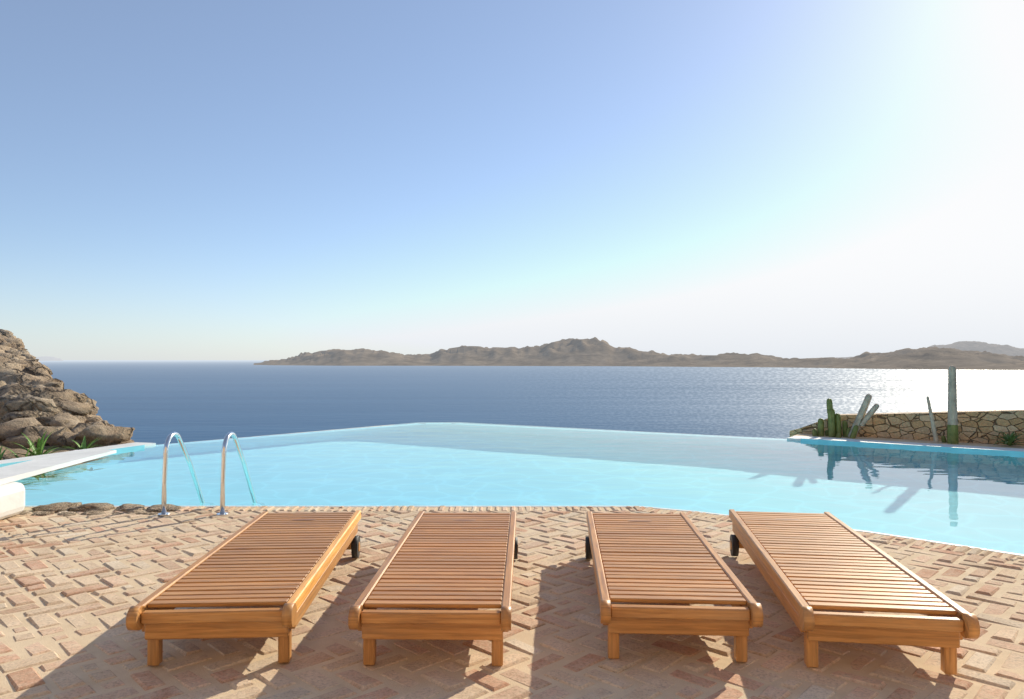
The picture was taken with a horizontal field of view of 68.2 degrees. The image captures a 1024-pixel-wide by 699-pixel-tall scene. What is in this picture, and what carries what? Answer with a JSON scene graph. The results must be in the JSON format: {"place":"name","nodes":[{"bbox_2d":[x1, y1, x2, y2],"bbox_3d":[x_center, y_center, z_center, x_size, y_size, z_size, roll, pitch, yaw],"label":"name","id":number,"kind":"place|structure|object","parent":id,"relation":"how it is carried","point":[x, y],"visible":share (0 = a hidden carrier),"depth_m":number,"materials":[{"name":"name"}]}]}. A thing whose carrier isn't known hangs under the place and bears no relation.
{"place":"outdoors","nodes":[
{"label":"outdoors","id":0,"kind":"place"},
{"bbox_2d":[36,356,62,360],"bbox_3d":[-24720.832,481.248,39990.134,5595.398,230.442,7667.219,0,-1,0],"label":"island","id":1,"kind":"object","parent":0,"point":[45,358],"visible":0.73,"depth_m":37735.95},
{"bbox_2d":[0,414,133,459],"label":"headland rock","id":2,"kind":"object","parent":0,"point":[7,454],"visible":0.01,"depth_m":12.19,"materials":[{"name":"stone"}]},
{"bbox_2d":[0,446,5,459],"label":"coping plant","id":3,"kind":"object","parent":2,"relation":"on","point":[1,454],"visible":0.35,"depth_m":11.05,"materials":[{"name":"green plant"}]},
{"bbox_2d":[2,439,49,459],"bbox_3d":[-7.282,1.515,11.287,0.674,0.412,0.839,0,-1,0],"label":"agave plant","id":4,"kind":"object","parent":2,"relation":"on","point":[15,455],"visible":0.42,"depth_m":11.27,"materials":[{"name":"green plant"}]},
{"bbox_2d":[11,432,68,455],"bbox_3d":[-7.274,1.462,11.592,0.755,0.469,0.913,0,-1,0],"label":"coping plant","id":5,"kind":"object","parent":2,"relation":"on","point":[39,444],"visible":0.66,"depth_m":11.60,"materials":[{"name":"green plant"}]},
{"bbox_2d":[0,329,134,448],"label":"headland boulders","id":6,"kind":"object","parent":2,"relation":"on","point":[37,400],"visible":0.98,"depth_m":13.79,"materials":[{"name":"brown stone"}]},
{"bbox_2d":[63,436,102,449],"bbox_3d":[-6.982,1.550,12.319,0.651,0.260,0.574,0,-1,0],"label":"coping plant","id":7,"kind":"object","parent":2,"relation":"on","point":[83,446],"visible":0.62,"depth_m":12.32,"materials":[{"name":"green plant"}]},
{"bbox_2d":[0,506,1023,698],"bbox_3d":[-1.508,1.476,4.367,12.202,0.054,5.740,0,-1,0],"label":"brick paving","id":8,"kind":"structure","parent":0,"point":[30,677],"depth_m":3.83,"materials":[{"name":"beige brick"}]},
{"bbox_2d":[0,450,116,519],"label":"ledge","id":9,"kind":"object","parent":8,"relation":"on","point":[12,498],"visible":1,"depth_m":7.17,"materials":[{"name":"white paint"}]},
{"bbox_2d":[17,502,180,515],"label":"pool edge rocks","id":10,"kind":"object","parent":8,"relation":"on","point":[88,509],"visible":0.81,"depth_m":7.02,"materials":[{"name":"stone"}]},
{"bbox_2d":[158,432,256,515],"bbox_3d":[-2.885,1.673,7.403,0.630,1.800,1.231,0,-1,0],"label":"pool ladder","id":11,"kind":"object","parent":8,"relation":"on","point":[170,436],"visible":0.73,"depth_m":6.91,"materials":[{"name":"silver metal"}]},
{"bbox_2d":[126,510,360,665],"bbox_3d":[-1.401,1.310,4.438,0.742,0.297,2.197,0,-1,-3],"label":"sun lounger","id":12,"kind":"object","parent":8,"relation":"on","point":[288,562],"visible":1,"depth_m":3.77,"materials":[{"name":"brown wood"}]},
{"bbox_2d":[348,511,517,665],"bbox_3d":[-0.344,1.310,4.424,0.742,0.297,2.197,0,-1,1],"label":"sun lounger","id":13,"kind":"object","parent":8,"relation":"on","point":[446,560],"visible":1,"depth_m":3.72,"materials":[{"name":"brown wood"}]},
{"bbox_2d":[585,511,762,661],"bbox_3d":[0.829,1.310,4.443,0.742,0.297,2.117,0,-1,4],"label":"sun lounger","id":14,"kind":"object","parent":8,"relation":"on","point":[653,558],"visible":1,"depth_m":3.78,"materials":[{"name":"brown wood"}]},
{"bbox_2d":[729,509,979,674],"bbox_3d":[1.797,1.310,4.407,0.742,0.297,2.297,0,-1,8],"label":"sun lounger","id":15,"kind":"object","parent":8,"relation":"on","point":[806,564],"visible":1,"depth_m":3.70,"materials":[{"name":"brown wood"}]},
{"bbox_2d":[0,438,1023,555],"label":"pool edge","id":16,"kind":"object","parent":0,"point":[802,439],"visible":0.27,"depth_m":11.62,"materials":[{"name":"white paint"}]},
{"bbox_2d":[0,436,1023,463],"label":"pool coping","id":17,"kind":"object","parent":16,"relation":"on","point":[797,438],"visible":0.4,"depth_m":12.51,"materials":[{"name":"white paint"}]},
{"bbox_2d":[790,409,1023,448],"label":"stone planter wall","id":18,"kind":"structure","parent":17,"relation":"on","point":[979,427],"depth_m":13.22,"materials":[{"name":"beige stone"}]},
{"bbox_2d":[812,366,958,443],"bbox_3d":[6.623,0.957,13.533,2.364,1.350,0.334,-1,-1,34],"label":"cactus","id":19,"kind":"object","parent":18,"relation":"in","point":[834,424],"visible":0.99,"depth_m":13.60,"materials":[{"name":"green plant"}]},
{"bbox_2d":[990,431,1023,445],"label":"agave plant","id":20,"kind":"object","parent":18,"relation":"in","point":[1010,440],"visible":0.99,"depth_m":12.34,"materials":[{"name":"green plant"}]},
{"bbox_2d":[13,422,1023,553],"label":"pool water","id":21,"kind":"structure","parent":16,"relation":"in","point":[970,498],"depth_m":9.41,"materials":[{"name":"blue liquid"}]},
{"bbox_2d":[0,0,1023,359],"label":"sky","id":22,"kind":"structure","parent":0,"point":[180,179],"materials":[{"name":"blue"}]},
{"bbox_2d":[39,360,1023,444],"bbox_3d":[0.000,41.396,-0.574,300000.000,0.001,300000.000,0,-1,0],"label":"sea","id":23,"kind":"structure","parent":0,"point":[157,402],"depth_m":881.35,"materials":[{"name":"liquid"}]},
{"bbox_2d":[254,337,1023,369],"bbox_3d":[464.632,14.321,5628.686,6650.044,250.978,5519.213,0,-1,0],"label":"island","id":24,"kind":"structure","parent":0,"point":[594,351],"depth_m":5323.96,"materials":[{"name":"stone"}]},
{"bbox_2d":[836,341,1023,358],"bbox_3d":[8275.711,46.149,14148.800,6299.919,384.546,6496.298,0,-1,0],"label":"distant mountain","id":25,"kind":"structure","parent":0,"point":[1008,350],"depth_m":12717.91,"materials":[{"name":"grey stone"}]}
]}

